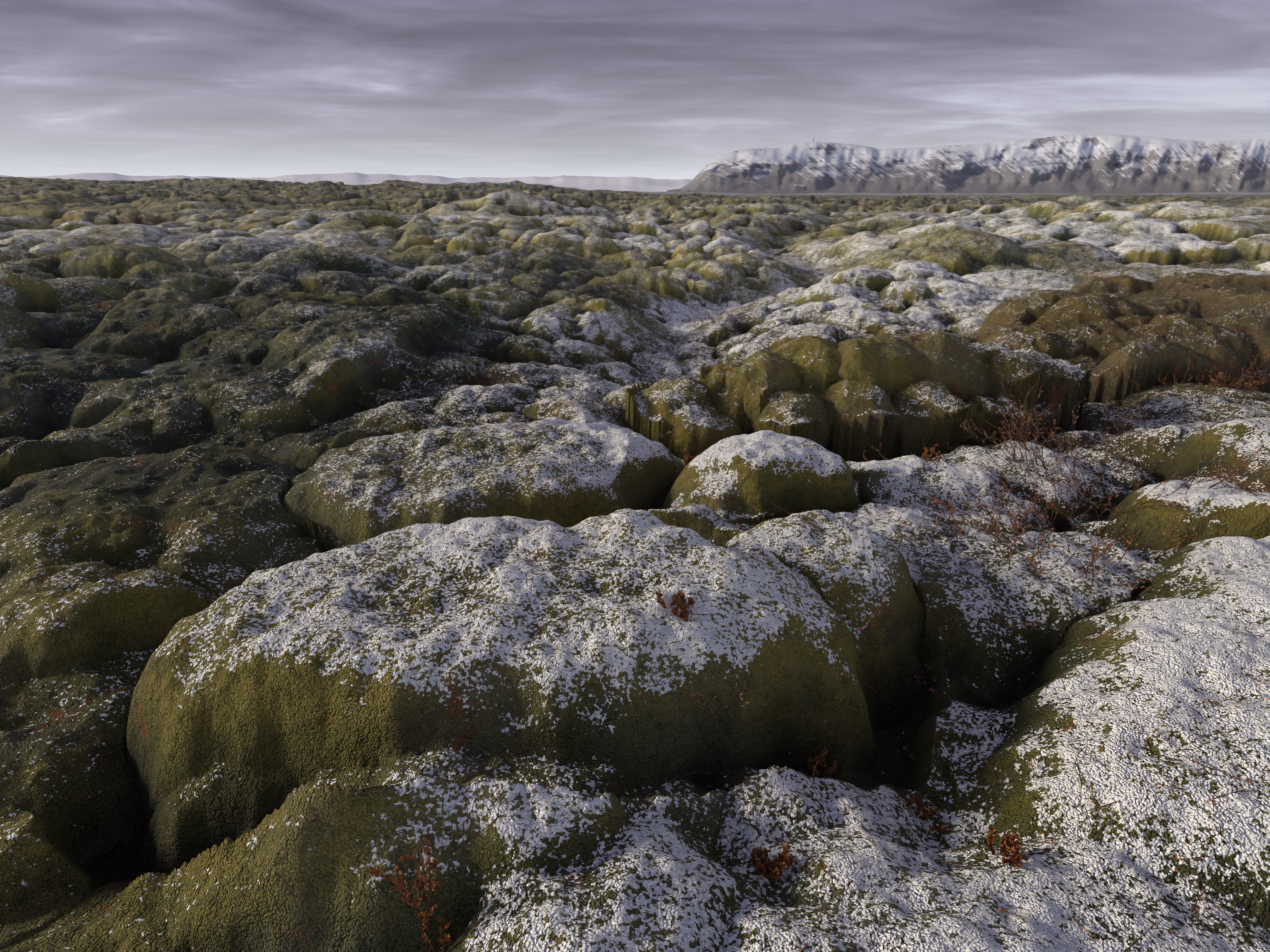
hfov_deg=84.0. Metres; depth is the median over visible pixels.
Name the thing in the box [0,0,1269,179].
sky
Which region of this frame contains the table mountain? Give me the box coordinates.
[667,134,1269,193]
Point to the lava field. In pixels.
(350, 535)
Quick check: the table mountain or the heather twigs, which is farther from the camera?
the table mountain
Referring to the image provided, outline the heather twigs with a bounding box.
[366,258,1269,951]
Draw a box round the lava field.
[0,177,1269,951]
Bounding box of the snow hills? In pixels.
[0,172,692,191]
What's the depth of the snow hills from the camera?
13687.02 m
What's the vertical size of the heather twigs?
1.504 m

